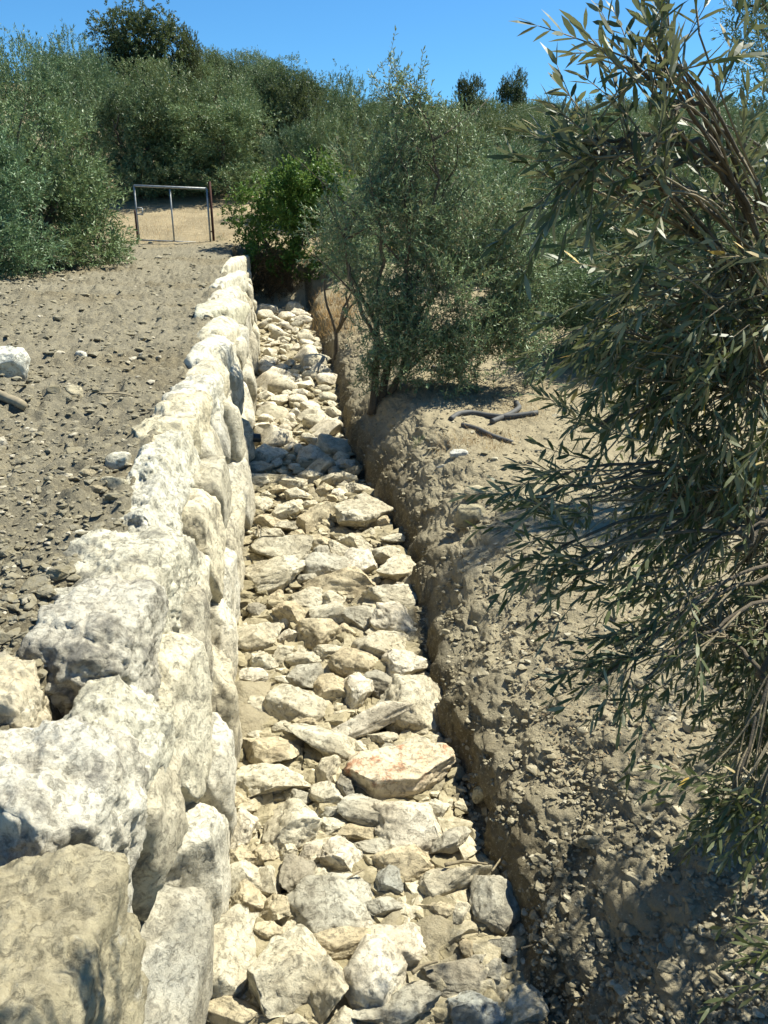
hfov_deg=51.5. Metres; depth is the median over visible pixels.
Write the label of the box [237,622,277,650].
rock
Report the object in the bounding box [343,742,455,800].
rock
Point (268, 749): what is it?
rock
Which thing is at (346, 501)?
rock
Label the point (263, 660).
rock
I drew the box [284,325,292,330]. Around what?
rock
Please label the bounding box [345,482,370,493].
rock
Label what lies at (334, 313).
dry grass
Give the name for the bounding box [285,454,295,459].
rock
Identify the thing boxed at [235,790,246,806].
rock
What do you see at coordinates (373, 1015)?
rock
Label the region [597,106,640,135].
olive tree
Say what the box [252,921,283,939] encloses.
rock
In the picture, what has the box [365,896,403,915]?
rock
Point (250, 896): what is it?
rock
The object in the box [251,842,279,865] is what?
rock
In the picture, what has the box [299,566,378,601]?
rock
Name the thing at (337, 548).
rock
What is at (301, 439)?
rock
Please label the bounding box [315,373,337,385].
rock
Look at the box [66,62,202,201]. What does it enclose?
olive tree
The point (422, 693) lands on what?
rock
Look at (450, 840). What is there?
rock
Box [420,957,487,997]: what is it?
rock
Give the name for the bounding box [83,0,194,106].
carob tree
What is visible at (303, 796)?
rock
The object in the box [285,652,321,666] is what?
rock
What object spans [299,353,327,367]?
rock
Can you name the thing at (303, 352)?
rock
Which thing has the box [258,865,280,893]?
rock
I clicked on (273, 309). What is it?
rock
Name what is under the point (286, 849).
rock
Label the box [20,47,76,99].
olive tree
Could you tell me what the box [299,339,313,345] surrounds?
rock
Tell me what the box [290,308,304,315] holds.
rock
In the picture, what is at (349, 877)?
dry twig
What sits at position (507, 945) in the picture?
rock
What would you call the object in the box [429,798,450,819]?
rock
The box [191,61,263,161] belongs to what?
olive tree
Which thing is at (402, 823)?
rock
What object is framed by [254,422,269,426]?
rock
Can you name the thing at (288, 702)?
rock
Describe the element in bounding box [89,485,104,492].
loose stone
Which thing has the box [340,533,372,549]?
rock
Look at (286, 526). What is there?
rock
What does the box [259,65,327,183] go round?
olive tree
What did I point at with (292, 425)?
rock
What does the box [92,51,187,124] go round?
olive tree
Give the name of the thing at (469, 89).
pine tree
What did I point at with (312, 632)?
rock
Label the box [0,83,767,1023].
ground
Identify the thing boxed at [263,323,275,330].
rock
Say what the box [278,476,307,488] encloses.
rock
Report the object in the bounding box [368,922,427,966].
rock
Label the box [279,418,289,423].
rock
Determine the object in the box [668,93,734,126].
olive tree
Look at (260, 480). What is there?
rock
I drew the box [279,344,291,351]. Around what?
rock
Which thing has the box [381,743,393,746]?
rock
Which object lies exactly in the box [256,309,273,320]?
rock
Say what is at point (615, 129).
olive tree
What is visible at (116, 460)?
loose stone
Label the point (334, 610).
rock
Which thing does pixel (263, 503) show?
rock
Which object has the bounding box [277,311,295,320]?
rock
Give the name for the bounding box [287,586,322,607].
rock
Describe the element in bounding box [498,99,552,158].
olive tree
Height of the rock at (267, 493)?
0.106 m
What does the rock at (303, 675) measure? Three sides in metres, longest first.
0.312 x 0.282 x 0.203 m
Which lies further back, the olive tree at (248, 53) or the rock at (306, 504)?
the olive tree at (248, 53)
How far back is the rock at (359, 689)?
6.14 m
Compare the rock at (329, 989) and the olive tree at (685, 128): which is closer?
the rock at (329, 989)
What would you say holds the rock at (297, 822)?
on the ground at (622, 899)
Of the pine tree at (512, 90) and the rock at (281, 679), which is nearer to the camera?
the rock at (281, 679)
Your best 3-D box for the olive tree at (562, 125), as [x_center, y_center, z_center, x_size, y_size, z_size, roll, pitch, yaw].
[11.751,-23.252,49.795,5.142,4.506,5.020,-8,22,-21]
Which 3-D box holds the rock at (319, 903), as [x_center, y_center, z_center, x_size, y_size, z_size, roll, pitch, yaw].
[-0.291,2.187,4.411,0.543,0.264,0.367,-9,34,-2]
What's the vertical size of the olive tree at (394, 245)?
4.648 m
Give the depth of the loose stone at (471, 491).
8.21 m
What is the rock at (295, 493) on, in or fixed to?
on the ground at (622, 899)
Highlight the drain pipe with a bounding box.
[253,433,260,441]
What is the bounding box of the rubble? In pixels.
[210,309,549,1023]
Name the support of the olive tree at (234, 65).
on the ground at (622, 899)
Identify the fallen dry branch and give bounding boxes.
[448,410,537,420]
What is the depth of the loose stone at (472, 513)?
7.75 m
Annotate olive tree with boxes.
[0,22,98,194]
[0,73,141,272]
[0,112,73,279]
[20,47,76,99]
[25,50,117,120]
[36,20,125,179]
[64,43,118,98]
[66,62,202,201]
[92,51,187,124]
[109,51,234,197]
[140,88,290,199]
[171,54,227,104]
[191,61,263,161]
[195,47,237,101]
[198,44,237,91]
[216,48,268,102]
[222,87,289,185]
[229,52,310,116]
[234,45,271,77]
[249,65,336,137]
[253,65,307,114]
[257,114,324,220]
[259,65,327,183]
[279,97,368,229]
[288,26,576,414]
[297,58,388,190]
[319,86,360,139]
[345,109,398,165]
[355,118,465,259]
[356,84,430,181]
[414,133,582,280]
[420,86,501,213]
[447,0,767,1023]
[461,107,525,181]
[463,97,507,138]
[482,204,613,324]
[483,117,590,213]
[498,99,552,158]
[499,100,547,138]
[512,147,637,285]
[527,94,564,124]
[530,231,700,374]
[531,102,614,162]
[541,99,657,178]
[554,198,751,357]
[560,143,666,246]
[571,100,596,112]
[583,92,647,130]
[583,144,752,271]
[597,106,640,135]
[607,101,648,118]
[624,111,669,157]
[642,104,684,127]
[648,108,756,207]
[650,214,767,362]
[658,187,767,293]
[668,0,767,205]
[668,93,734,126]
[671,90,748,172]
[714,93,741,114]
[717,125,767,208]
[732,104,767,137]
[755,98,767,129]
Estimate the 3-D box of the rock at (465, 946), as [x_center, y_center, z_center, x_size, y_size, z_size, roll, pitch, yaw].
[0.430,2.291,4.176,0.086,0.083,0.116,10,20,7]
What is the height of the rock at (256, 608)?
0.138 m
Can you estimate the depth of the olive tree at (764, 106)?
108.79 m
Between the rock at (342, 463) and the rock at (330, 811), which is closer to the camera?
the rock at (330, 811)
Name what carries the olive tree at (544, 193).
on the ground at (622, 899)
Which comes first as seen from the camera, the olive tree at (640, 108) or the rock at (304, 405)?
the rock at (304, 405)
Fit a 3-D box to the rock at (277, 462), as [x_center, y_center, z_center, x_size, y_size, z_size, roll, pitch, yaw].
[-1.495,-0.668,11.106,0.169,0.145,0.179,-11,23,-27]
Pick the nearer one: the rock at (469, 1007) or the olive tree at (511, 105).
the rock at (469, 1007)
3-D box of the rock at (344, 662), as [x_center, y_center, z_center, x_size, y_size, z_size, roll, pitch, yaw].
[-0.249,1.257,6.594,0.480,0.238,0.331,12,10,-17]
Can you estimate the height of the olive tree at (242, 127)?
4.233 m
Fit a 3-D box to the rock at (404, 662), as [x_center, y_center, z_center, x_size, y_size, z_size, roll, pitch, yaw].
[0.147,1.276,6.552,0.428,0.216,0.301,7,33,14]
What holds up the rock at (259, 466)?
on the ground at (622, 899)
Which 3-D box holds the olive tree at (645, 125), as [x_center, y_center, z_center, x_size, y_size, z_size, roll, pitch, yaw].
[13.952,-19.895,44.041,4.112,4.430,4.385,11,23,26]
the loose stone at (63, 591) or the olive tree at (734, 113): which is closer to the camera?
the loose stone at (63, 591)
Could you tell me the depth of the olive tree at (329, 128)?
27.68 m
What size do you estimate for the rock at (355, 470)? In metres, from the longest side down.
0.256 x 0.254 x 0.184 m
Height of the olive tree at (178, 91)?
5.732 m
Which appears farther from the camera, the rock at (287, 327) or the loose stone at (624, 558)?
the rock at (287, 327)
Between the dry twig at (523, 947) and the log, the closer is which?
the dry twig at (523, 947)
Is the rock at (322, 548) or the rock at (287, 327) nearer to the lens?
the rock at (322, 548)
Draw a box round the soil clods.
[0,240,230,724]
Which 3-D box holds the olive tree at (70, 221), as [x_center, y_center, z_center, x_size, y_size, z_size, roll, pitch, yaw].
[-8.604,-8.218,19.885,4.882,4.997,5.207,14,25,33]
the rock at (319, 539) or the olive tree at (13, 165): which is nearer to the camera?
the rock at (319, 539)
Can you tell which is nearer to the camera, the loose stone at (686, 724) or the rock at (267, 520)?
the loose stone at (686, 724)
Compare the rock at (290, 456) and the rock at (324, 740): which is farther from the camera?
the rock at (290, 456)
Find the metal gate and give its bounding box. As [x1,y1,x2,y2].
[133,184,210,241]
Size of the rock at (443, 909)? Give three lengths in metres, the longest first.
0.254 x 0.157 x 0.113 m
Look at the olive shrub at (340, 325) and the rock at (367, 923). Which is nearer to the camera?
the rock at (367, 923)
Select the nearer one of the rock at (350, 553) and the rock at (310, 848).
the rock at (310, 848)
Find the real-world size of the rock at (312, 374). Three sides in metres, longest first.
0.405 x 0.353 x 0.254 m
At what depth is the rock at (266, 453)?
11.24 m
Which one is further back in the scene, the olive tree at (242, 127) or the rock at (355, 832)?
the olive tree at (242, 127)
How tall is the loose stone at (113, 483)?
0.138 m
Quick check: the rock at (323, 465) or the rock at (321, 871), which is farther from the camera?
the rock at (323, 465)
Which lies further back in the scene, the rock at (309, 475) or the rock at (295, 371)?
the rock at (295, 371)
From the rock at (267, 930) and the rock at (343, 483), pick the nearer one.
the rock at (267, 930)
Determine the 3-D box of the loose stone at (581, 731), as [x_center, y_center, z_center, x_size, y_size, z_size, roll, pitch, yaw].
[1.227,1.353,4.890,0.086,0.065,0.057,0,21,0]
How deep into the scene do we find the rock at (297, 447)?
11.62 m
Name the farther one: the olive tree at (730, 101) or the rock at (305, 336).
the olive tree at (730, 101)
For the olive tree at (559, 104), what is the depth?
72.67 m
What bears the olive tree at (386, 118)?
on the ground at (622, 899)
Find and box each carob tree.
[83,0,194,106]
[169,21,206,112]
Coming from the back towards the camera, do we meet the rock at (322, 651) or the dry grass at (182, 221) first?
the dry grass at (182, 221)
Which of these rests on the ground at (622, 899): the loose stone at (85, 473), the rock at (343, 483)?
the loose stone at (85, 473)
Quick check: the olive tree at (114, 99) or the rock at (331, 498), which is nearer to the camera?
the rock at (331, 498)
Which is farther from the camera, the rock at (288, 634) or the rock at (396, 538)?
the rock at (396, 538)
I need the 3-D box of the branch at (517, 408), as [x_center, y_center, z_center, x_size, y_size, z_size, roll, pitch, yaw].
[1.645,-1.317,10.490,0.189,0.139,0.921,11,23,27]
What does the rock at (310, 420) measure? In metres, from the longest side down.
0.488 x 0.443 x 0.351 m
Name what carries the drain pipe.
attached to the stone wall
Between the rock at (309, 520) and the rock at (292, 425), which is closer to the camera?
the rock at (309, 520)
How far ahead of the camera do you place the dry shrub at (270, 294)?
24.22 m
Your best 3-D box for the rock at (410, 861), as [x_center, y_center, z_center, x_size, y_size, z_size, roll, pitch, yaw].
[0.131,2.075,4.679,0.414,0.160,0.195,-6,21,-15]
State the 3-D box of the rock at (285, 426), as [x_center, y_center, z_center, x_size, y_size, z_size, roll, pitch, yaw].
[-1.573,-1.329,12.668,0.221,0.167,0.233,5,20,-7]
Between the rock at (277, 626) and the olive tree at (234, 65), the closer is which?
the rock at (277, 626)
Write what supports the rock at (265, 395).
on the ground at (622, 899)
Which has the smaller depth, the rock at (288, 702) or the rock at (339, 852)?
the rock at (339, 852)
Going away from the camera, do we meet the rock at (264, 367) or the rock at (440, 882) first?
the rock at (440, 882)
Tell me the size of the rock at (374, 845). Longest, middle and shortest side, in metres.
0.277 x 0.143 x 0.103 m
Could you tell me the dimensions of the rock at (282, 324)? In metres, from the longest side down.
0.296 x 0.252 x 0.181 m
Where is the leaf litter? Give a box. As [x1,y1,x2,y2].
[407,381,765,799]
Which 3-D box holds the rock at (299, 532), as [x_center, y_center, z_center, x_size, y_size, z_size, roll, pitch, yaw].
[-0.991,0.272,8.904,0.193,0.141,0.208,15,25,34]
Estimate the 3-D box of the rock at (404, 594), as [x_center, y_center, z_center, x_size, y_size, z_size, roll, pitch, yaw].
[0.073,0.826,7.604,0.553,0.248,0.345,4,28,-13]
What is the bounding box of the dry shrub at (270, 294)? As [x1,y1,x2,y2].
[248,243,306,302]
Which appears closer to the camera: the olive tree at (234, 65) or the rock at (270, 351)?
the rock at (270, 351)
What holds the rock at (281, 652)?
on the ground at (622, 899)
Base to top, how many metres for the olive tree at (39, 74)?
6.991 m
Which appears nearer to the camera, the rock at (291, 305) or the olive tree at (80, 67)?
the rock at (291, 305)
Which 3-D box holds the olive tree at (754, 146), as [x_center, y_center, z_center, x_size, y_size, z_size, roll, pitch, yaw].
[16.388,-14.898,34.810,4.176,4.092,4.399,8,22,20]
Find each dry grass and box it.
[103,198,316,249]
[306,285,364,337]
[391,370,572,455]
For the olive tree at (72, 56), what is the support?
on the ground at (622, 899)
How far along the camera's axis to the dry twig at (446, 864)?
4.57 m
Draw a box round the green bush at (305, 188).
[217,144,364,291]
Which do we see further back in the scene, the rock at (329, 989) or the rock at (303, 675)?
the rock at (303, 675)
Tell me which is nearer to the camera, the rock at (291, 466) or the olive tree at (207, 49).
the rock at (291, 466)
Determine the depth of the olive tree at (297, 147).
28.14 m
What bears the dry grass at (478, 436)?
on the ground at (622, 899)
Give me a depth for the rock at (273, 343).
18.83 m
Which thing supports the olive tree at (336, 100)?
on the ground at (622, 899)
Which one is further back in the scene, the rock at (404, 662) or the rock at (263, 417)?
the rock at (263, 417)
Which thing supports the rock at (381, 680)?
on the ground at (622, 899)
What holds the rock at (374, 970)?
on the ground at (622, 899)
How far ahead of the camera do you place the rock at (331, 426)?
12.32 m
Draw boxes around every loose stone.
[0,346,30,380]
[51,587,73,599]
[65,385,83,398]
[75,351,87,356]
[79,469,95,477]
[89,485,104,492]
[99,476,127,490]
[105,451,131,472]
[449,449,467,458]
[453,504,485,528]
[464,485,494,500]
[472,786,483,803]
[576,727,588,736]
[577,835,600,848]
[602,551,627,561]
[626,768,646,776]
[682,719,707,732]
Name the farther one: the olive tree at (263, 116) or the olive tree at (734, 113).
the olive tree at (734, 113)
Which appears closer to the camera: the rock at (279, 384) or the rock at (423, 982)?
the rock at (423, 982)
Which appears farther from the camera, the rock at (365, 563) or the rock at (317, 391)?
the rock at (317, 391)
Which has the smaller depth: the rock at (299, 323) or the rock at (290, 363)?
the rock at (290, 363)
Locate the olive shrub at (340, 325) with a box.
[316,174,399,361]
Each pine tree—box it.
[455,70,486,122]
[496,67,527,123]
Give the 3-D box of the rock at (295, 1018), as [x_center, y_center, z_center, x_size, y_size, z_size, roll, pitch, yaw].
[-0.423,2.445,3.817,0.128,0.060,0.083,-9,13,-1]
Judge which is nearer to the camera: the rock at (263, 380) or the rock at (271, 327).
the rock at (263, 380)
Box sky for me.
[0,0,767,114]
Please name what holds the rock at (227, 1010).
on the ground at (622, 899)
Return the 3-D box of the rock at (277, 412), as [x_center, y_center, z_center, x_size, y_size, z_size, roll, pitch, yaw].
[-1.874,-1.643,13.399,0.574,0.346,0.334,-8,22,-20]
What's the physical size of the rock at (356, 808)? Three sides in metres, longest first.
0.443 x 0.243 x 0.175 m
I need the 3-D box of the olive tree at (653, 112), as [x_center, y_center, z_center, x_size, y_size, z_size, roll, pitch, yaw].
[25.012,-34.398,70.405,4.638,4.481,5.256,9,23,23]
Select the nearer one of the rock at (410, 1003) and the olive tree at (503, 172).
the rock at (410, 1003)
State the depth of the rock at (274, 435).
11.94 m
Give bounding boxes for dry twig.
[347,868,364,879]
[411,960,437,974]
[444,860,487,866]
[491,856,503,871]
[521,942,537,948]
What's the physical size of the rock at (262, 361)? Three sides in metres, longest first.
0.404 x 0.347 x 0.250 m
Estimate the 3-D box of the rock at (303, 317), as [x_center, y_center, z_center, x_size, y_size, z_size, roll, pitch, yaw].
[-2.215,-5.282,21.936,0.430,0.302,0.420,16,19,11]
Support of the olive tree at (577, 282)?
on the ground at (622, 899)
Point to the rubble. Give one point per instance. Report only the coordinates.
(516, 996)
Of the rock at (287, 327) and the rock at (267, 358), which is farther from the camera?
the rock at (287, 327)
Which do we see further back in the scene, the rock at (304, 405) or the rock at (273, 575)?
the rock at (304, 405)
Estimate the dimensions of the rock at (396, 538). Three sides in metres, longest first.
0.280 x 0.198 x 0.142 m
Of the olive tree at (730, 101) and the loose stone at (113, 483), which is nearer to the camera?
the loose stone at (113, 483)
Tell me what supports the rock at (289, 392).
on the ground at (622, 899)
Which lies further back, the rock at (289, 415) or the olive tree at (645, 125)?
the olive tree at (645, 125)
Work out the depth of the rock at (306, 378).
15.37 m
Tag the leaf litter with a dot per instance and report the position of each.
(586, 656)
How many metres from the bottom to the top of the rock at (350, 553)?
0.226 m
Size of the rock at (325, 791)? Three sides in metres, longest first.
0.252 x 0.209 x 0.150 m
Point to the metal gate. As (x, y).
(175, 187)
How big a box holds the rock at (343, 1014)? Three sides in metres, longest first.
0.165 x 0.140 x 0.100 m
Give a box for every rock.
[207,996,268,1023]
[210,904,258,999]
[229,807,259,849]
[229,844,256,863]
[229,879,266,911]
[230,859,261,898]
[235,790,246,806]
[236,763,310,797]
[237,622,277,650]
[238,667,268,681]
[241,736,300,763]
[245,555,305,595]
[246,730,261,737]
[246,924,326,1018]
[247,602,265,615]
[247,695,264,711]
[248,534,313,558]
[249,461,274,472]
[250,650,278,669]
[251,473,269,487]
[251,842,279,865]
[252,443,288,462]
[252,528,284,538]
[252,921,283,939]
[253,514,280,527]
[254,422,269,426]
[254,424,293,447]
[255,404,288,419]
[255,496,273,511]
[256,304,277,315]
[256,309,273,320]
[256,371,281,391]
[257,390,274,399]
[257,413,274,422]
[258,318,271,328]
[258,355,276,362]
[258,359,271,367]
[258,363,275,373]
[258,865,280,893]
[260,401,276,406]
[260,473,286,484]
[260,491,271,496]
[260,894,291,920]
[262,798,321,851]
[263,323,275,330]
[263,348,276,355]
[263,684,327,721]
[264,366,292,375]
[267,377,297,393]
[267,484,287,494]
[267,589,283,600]
[268,324,281,332]
[269,341,277,345]
[270,328,290,339]
[270,394,289,405]
[271,315,279,322]
[271,457,282,468]
[271,499,304,520]
[271,720,292,734]
[272,600,309,623]
[272,622,281,634]
[273,644,294,666]
[274,521,297,531]
[275,363,288,370]
[275,675,288,683]
[276,469,286,474]
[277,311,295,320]
[277,336,290,341]
[277,628,297,644]
[278,321,288,327]
[278,348,286,354]
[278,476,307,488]
[278,853,315,892]
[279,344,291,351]
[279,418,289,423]
[279,423,291,430]
[279,843,297,859]
[281,374,294,380]
[281,390,292,395]
[283,360,294,367]
[283,722,356,760]
[283,788,311,804]
[283,1013,307,1023]
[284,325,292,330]
[284,441,295,450]
[284,487,312,500]
[285,301,303,310]
[285,413,295,419]
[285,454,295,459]
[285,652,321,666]
[286,662,323,688]
[286,872,374,933]
[287,369,299,373]
[287,463,300,470]
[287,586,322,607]
[288,394,307,402]
[288,422,296,429]
[288,529,305,534]
[289,408,300,417]
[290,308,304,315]
[290,343,299,350]
[291,320,303,326]
[292,344,318,362]
[292,388,308,395]
[292,443,303,453]
[293,373,302,378]
[293,402,301,410]
[294,314,311,323]
[294,618,341,649]
[295,380,312,389]
[295,468,322,483]
[295,573,316,584]
[296,501,336,533]
[296,717,317,724]
[297,332,313,340]
[297,408,325,422]
[297,456,308,463]
[298,344,319,351]
[298,444,324,459]
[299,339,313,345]
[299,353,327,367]
[299,433,314,442]
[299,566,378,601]
[299,840,320,859]
[300,401,320,410]
[302,370,317,379]
[302,414,324,427]
[302,500,317,508]
[302,552,348,576]
[303,376,315,387]
[303,437,317,444]
[306,457,335,473]
[306,955,348,1023]
[308,600,345,623]
[309,418,343,436]
[309,780,342,804]
[310,362,327,373]
[311,337,319,341]
[312,534,329,547]
[312,545,330,552]
[312,644,342,660]
[313,341,320,345]
[313,389,321,393]
[313,673,346,700]
[313,926,371,959]
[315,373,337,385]
[315,433,351,454]
[315,482,333,496]
[315,755,340,781]
[315,867,328,874]
[316,806,338,817]
[316,834,362,871]
[318,385,331,391]
[318,392,336,401]
[320,367,332,372]
[320,472,343,485]
[320,817,346,834]
[322,494,337,501]
[322,590,344,604]
[325,406,341,417]
[327,401,336,406]
[327,647,378,677]
[328,466,339,473]
[328,540,348,555]
[329,1005,356,1023]
[331,488,345,495]
[331,701,413,738]
[331,823,375,840]
[333,451,349,460]
[334,496,393,528]
[335,458,356,469]
[336,499,352,504]
[336,536,342,543]
[336,773,354,796]
[337,793,383,826]
[338,481,347,485]
[339,623,355,635]
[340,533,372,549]
[341,471,358,482]
[341,605,374,630]
[343,672,361,683]
[343,675,373,708]
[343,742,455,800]
[343,933,407,1008]
[344,466,362,475]
[344,547,373,560]
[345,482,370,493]
[347,554,377,572]
[351,630,408,657]
[351,1003,389,1023]
[353,837,387,853]
[354,492,371,498]
[361,584,416,606]
[362,920,372,927]
[363,670,391,698]
[365,528,374,534]
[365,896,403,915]
[367,731,398,743]
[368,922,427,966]
[369,601,413,632]
[369,844,435,881]
[371,545,400,563]
[371,801,441,852]
[375,515,392,525]
[375,864,403,893]
[376,553,415,581]
[376,673,442,733]
[380,533,405,543]
[381,649,428,677]
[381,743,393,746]
[383,984,441,1023]
[394,980,430,992]
[400,735,430,744]
[417,901,454,917]
[418,865,491,897]
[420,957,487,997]
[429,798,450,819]
[429,826,470,854]
[447,990,505,1023]
[452,902,470,924]
[459,938,472,957]
[469,875,519,935]
[471,954,485,962]
[484,957,501,981]
[488,936,517,957]
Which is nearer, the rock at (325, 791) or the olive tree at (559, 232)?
the rock at (325, 791)
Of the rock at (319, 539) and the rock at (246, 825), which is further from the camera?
the rock at (319, 539)
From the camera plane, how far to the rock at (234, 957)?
4.06 m
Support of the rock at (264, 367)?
on the ground at (622, 899)
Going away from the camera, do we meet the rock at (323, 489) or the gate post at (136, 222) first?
the rock at (323, 489)
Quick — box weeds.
[217,236,573,526]
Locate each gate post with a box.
[134,210,138,240]
[208,181,214,240]
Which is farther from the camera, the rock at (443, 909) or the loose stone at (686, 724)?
the loose stone at (686, 724)
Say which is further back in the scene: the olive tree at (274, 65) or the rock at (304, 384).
the olive tree at (274, 65)
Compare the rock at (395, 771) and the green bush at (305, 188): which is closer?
the rock at (395, 771)
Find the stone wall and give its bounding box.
[0,255,259,1023]
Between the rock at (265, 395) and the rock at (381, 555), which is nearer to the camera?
the rock at (381, 555)
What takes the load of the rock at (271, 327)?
on the ground at (622, 899)
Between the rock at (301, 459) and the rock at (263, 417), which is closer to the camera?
the rock at (301, 459)
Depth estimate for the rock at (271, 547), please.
8.41 m
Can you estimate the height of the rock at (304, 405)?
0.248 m
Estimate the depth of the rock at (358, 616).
7.22 m
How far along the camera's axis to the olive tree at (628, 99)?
59.78 m
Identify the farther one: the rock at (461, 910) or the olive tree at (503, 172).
the olive tree at (503, 172)
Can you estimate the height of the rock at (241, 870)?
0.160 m
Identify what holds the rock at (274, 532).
on the ground at (622, 899)
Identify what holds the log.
on the ground at (622, 899)
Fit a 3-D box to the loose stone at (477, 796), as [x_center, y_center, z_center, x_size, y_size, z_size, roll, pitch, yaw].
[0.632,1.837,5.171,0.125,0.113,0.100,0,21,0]
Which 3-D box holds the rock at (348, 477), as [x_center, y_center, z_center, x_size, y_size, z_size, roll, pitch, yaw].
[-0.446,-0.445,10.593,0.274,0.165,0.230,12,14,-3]
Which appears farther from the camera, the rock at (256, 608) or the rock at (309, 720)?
the rock at (256, 608)
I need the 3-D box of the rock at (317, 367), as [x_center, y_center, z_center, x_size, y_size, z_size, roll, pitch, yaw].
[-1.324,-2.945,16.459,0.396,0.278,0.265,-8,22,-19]
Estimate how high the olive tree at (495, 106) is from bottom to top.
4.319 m
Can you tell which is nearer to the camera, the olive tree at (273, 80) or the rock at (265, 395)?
the rock at (265, 395)
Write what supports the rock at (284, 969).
on the ground at (622, 899)
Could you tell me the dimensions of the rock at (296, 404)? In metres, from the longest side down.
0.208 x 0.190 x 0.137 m
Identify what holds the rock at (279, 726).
on the ground at (622, 899)
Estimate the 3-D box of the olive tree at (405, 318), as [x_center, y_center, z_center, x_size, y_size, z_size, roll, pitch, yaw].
[0.727,-3.792,11.048,3.995,5.063,2.510,0,21,0]
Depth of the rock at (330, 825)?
4.92 m
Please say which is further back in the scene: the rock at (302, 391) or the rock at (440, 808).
the rock at (302, 391)
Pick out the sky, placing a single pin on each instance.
(479, 37)
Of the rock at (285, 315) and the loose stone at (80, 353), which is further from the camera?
the rock at (285, 315)
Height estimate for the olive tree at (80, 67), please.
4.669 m
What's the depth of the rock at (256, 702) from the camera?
6.03 m
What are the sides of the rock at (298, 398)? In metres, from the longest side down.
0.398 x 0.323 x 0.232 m
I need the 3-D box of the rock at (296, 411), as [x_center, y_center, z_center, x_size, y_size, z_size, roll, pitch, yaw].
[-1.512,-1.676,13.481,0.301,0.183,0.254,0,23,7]
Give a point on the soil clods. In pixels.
(54, 568)
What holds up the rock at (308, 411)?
on the ground at (622, 899)
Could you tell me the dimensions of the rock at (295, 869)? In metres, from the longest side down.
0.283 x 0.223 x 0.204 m
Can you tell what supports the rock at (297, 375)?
on the ground at (622, 899)
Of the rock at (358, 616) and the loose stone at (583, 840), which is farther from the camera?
the rock at (358, 616)
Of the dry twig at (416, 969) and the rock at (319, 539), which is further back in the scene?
the rock at (319, 539)
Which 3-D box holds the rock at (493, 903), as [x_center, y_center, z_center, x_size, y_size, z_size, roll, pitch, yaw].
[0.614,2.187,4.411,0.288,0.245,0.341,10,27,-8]
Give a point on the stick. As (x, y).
(102, 393)
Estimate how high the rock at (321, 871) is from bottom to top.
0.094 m
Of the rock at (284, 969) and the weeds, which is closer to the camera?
the rock at (284, 969)
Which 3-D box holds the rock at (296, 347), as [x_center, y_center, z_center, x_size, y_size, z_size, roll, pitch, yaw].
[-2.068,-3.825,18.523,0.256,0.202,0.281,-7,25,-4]
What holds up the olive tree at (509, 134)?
on the ground at (622, 899)
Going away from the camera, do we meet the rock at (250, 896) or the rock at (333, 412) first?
the rock at (250, 896)
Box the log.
[0,390,27,410]
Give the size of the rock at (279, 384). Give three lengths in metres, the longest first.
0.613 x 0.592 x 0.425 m
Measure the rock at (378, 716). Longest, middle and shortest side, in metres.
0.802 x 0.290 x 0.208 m
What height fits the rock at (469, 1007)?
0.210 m
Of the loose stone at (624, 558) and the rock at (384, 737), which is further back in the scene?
the loose stone at (624, 558)
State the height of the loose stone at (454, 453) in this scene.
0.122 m
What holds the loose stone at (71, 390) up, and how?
on the ground at (622, 899)
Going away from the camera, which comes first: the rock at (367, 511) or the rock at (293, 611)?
the rock at (293, 611)
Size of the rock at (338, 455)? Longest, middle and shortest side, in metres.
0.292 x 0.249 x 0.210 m
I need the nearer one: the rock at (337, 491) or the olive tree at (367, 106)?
the rock at (337, 491)
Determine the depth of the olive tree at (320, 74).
52.50 m
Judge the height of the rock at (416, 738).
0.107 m
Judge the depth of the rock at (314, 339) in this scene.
19.14 m
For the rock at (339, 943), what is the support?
on the ground at (622, 899)
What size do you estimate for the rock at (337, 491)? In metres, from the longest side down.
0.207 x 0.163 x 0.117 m
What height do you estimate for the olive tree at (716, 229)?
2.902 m
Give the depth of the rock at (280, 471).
10.73 m
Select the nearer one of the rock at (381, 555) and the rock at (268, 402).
the rock at (381, 555)
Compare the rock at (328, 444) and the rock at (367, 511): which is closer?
the rock at (367, 511)
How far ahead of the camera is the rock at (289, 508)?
9.47 m
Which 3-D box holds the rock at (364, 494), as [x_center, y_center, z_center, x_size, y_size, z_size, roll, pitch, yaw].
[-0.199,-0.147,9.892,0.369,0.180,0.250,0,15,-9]
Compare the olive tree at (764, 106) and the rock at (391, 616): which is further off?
the olive tree at (764, 106)
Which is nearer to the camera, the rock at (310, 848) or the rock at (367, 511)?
the rock at (310, 848)
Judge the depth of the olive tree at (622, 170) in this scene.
25.67 m
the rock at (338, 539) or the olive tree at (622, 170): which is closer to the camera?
the rock at (338, 539)
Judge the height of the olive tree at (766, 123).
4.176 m
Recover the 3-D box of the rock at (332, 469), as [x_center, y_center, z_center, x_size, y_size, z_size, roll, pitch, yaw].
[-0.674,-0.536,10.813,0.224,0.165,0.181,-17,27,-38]
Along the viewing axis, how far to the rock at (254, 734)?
5.75 m
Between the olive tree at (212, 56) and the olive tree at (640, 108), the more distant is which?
the olive tree at (640, 108)
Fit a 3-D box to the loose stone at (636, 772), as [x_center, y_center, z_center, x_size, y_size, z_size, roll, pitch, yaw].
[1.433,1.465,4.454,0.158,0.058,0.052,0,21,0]
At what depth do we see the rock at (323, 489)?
10.12 m
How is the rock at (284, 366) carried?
on the ground at (622, 899)
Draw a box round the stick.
[100,392,132,396]

